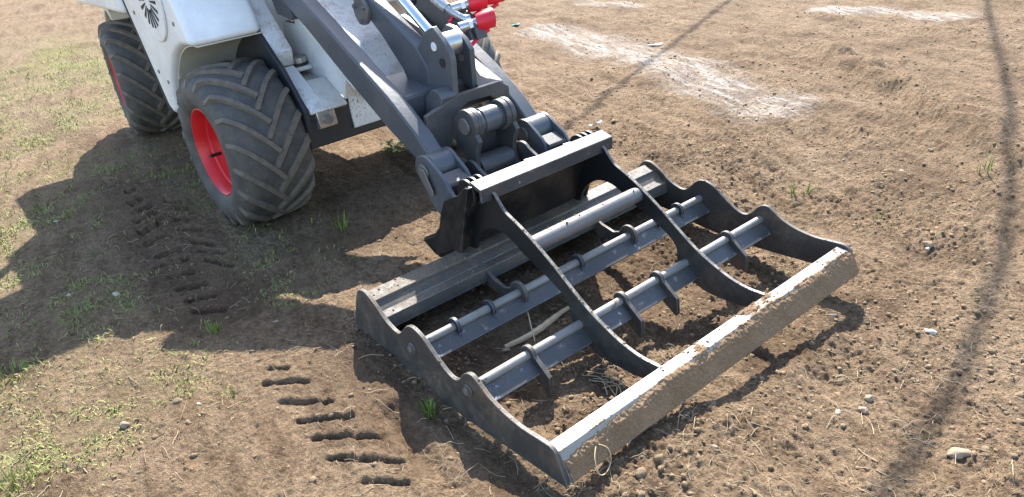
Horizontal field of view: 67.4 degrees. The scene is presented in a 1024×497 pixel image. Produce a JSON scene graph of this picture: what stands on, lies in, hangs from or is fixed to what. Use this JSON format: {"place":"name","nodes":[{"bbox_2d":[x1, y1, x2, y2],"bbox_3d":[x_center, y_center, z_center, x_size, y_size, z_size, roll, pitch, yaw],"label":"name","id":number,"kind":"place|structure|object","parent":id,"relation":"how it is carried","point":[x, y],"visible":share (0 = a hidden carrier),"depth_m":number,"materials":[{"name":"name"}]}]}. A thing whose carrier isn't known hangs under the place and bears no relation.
{"place":"outdoors","nodes":[
{"label":"outdoors","id":0,"kind":"place"},
{"bbox_2d":[0,41,376,496],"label":"grass","id":1,"kind":"structure","parent":0,"point":[73,285],"depth_m":3.63,"materials":[{"name":"green plant"}]},
{"bbox_2d":[0,0,1023,496],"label":"ground","id":2,"kind":"structure","parent":0,"point":[948,128],"depth_m":3.34,"materials":[{"name":"soil"}]},
{"bbox_2d":[0,357,29,387],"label":"grass tuft","id":3,"kind":"object","parent":2,"relation":"on","point":[14,372],"visible":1,"depth_m":2.93,"materials":[{"name":"green plant"}]},
{"bbox_2d":[0,459,36,496],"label":"grass tuft","id":4,"kind":"object","parent":2,"relation":"on","point":[12,476],"visible":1,"depth_m":2.37,"materials":[{"name":"green plant"}]},
{"bbox_2d":[58,303,97,328],"bbox_3d":[-1.824,0.282,3.237,0.173,0.054,0.168,2,29,15],"label":"grass tuft","id":5,"kind":"object","parent":2,"relation":"on","point":[78,317],"visible":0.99,"depth_m":3.24,"materials":[{"name":"green plant"}]},
{"bbox_2d":[119,421,129,428],"bbox_3d":[-1.308,0.596,2.594,0.034,0.029,0.029,7,30,23],"label":"stone","id":6,"kind":"object","parent":2,"relation":"on","point":[123,425],"visible":1,"depth_m":2.58,"materials":[{"name":"white stone"}]},
{"bbox_2d":[204,319,220,333],"bbox_3d":[-1.196,0.308,3.068,0.103,0.064,0.064,6,30,21],"label":"grass tuft","id":7,"kind":"object","parent":2,"relation":"on","point":[214,330],"visible":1,"depth_m":3.07,"materials":[{"name":"green plant"}]},
{"bbox_2d":[77,0,571,225],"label":"compact loader","id":8,"kind":"object","parent":2,"relation":"on","point":[258,101],"visible":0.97,"depth_m":3.64,"materials":[{"name":"white paint"}]},
{"bbox_2d":[328,211,349,230],"bbox_3d":[-0.835,-0.134,3.768,0.119,0.105,0.147,-26,33,-33],"label":"grass tuft","id":9,"kind":"object","parent":2,"relation":"on","point":[345,222],"visible":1,"depth_m":3.79,"materials":[{"name":"green plant"}]},
{"bbox_2d":[379,139,405,152],"bbox_3d":[-0.722,-0.632,4.758,0.185,0.071,0.182,15,34,34],"label":"leafy weed","id":10,"kind":"object","parent":2,"relation":"on","point":[389,143],"visible":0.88,"depth_m":4.76,"materials":[{"name":"green plant"}]},
{"bbox_2d":[417,396,445,418],"bbox_3d":[-0.279,0.543,2.586,0.112,0.063,0.075,13,33,32],"label":"grass tuft","id":11,"kind":"object","parent":2,"relation":"on","point":[430,406],"visible":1,"depth_m":2.60,"materials":[{"name":"green plant"}]},
{"bbox_2d":[502,347,510,351],"bbox_3d":[-0.020,0.375,2.836,0.030,0.022,0.033,-26,33,-33],"label":"stone","id":12,"kind":"object","parent":2,"relation":"on","point":[504,349],"visible":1,"depth_m":2.83,"materials":[{"name":"grey stone"}]},
{"bbox_2d":[0,3,1022,496],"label":"dry straw","id":13,"kind":"object","parent":2,"relation":"on","point":[560,327],"visible":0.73,"depth_m":2.69,"materials":[{"name":"beige plant"}]},
{"bbox_2d":[0,0,1023,496],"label":"soil crumbs","id":14,"kind":"object","parent":2,"relation":"on","point":[770,468],"visible":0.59,"depth_m":2.90,"materials":[{"name":"brown soil"}]},
{"bbox_2d":[527,311,534,340],"bbox_3d":[0.063,0.256,2.913,0.008,0.107,0.199,-10,28,-7],"label":"root twig","id":15,"kind":"object","parent":2,"relation":"on","point":[530,325],"visible":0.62,"depth_m":2.89,"materials":[{"name":"grey wood"}]},
{"bbox_2d":[40,30,1023,496],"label":"soil clods","id":16,"kind":"object","parent":2,"relation":"on","point":[640,472],"visible":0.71,"depth_m":2.64,"materials":[{"name":"brown soil"}]},
{"bbox_2d":[504,306,569,347],"bbox_3d":[0.109,0.299,2.922,0.346,0.038,0.053,-28,35,-36],"label":"dry root","id":17,"kind":"object","parent":2,"relation":"on","point":[543,326],"visible":1,"depth_m":2.89,"materials":[{"name":"beige wood"}]},
{"bbox_2d":[60,352,1013,496],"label":"stones","id":18,"kind":"object","parent":2,"relation":"on","point":[712,446],"visible":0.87,"depth_m":2.31,"materials":[{"name":"brown stone"}]},
{"bbox_2d":[582,371,625,396],"bbox_3d":[0.319,0.456,2.608,0.097,0.049,0.236,-26,33,-33],"label":"root tangle","id":19,"kind":"object","parent":2,"relation":"on","point":[619,381],"visible":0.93,"depth_m":2.62,"materials":[{"name":"plant"}]},
{"bbox_2d":[355,130,853,486],"bbox_3d":[0.310,-0.037,2.968,1.632,0.572,1.350,-26,33,-33],"label":"land leveller","id":20,"kind":"object","parent":2,"relation":"on","point":[478,212],"visible":1,"depth_m":2.93,"materials":[{"name":"metal"}]},
{"bbox_2d":[594,444,611,475],"bbox_3d":[0.258,0.612,2.225,0.044,0.071,0.086,9,31,26],"label":"twine loop","id":21,"kind":"object","parent":20,"relation":"hanging from","point":[595,460],"visible":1,"depth_m":2.23,"materials":[{"name":"beige fabric"}]},
{"bbox_2d":[373,169,841,445],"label":"fallen crumbs","id":22,"kind":"object","parent":20,"relation":"on","point":[378,289],"visible":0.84,"depth_m":2.87,"materials":[{"name":"soil"}]},
{"bbox_2d":[559,250,858,481],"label":"caked soil","id":23,"kind":"structure","parent":20,"relation":"on","point":[677,386],"depth_m":2.54,"materials":[{"name":"beige soil"}]},
{"bbox_2d":[711,444,718,449],"bbox_3d":[0.610,0.598,2.306,0.023,0.023,0.025,0,28,10],"label":"stone","id":24,"kind":"object","parent":2,"relation":"on","point":[715,446],"visible":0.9,"depth_m":2.30,"materials":[{"name":"beige stone"}]},
{"bbox_2d":[789,181,796,196],"bbox_3d":[1.411,-0.298,3.815,0.067,0.081,0.082,2,29,14],"label":"grass tuft","id":25,"kind":"object","parent":2,"relation":"on","point":[793,189],"visible":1,"depth_m":3.83,"materials":[{"name":"plant"}]},
{"bbox_2d":[857,406,868,413],"bbox_3d":[1.121,0.515,2.454,0.026,0.020,0.038,-26,33,-33],"label":"stone","id":26,"kind":"object","parent":2,"relation":"on","point":[864,410],"visible":1,"depth_m":2.44,"materials":[{"name":"white stone"}]},
{"bbox_2d":[864,394,872,401],"bbox_3d":[1.164,0.487,2.504,0.031,0.020,0.026,-26,33,-33],"label":"stone","id":27,"kind":"object","parent":2,"relation":"on","point":[869,397],"visible":1,"depth_m":2.50,"materials":[{"name":"beige stone"}]},
{"bbox_2d":[923,241,933,247],"bbox_3d":[1.810,-0.020,3.339,0.038,0.030,0.046,-26,33,-33],"label":"stone","id":28,"kind":"object","parent":2,"relation":"on","point":[929,244],"visible":1,"depth_m":3.33,"materials":[{"name":"white stone"}]},
{"bbox_2d":[922,329,937,335],"bbox_3d":[1.530,0.304,2.809,0.053,0.018,0.030,16,35,35],"label":"stone","id":29,"kind":"object","parent":2,"relation":"on","point":[932,332],"visible":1,"depth_m":2.80,"materials":[{"name":"white stone"}]},
{"bbox_2d":[946,447,971,459],"bbox_3d":[1.315,0.603,2.256,0.077,0.028,0.038,-2,28,8],"label":"stone","id":30,"kind":"object","parent":2,"relation":"on","point":[961,453],"visible":1,"depth_m":2.25,"materials":[{"name":"white stone"}]},
{"bbox_2d":[976,156,993,173],"bbox_3d":[2.336,-0.423,3.775,0.150,0.129,0.077,-26,33,-33],"label":"grass tuft","id":31,"kind":"object","parent":2,"relation":"on","point":[985,166],"visible":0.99,"depth_m":3.77,"materials":[{"name":"plant"}]}
]}

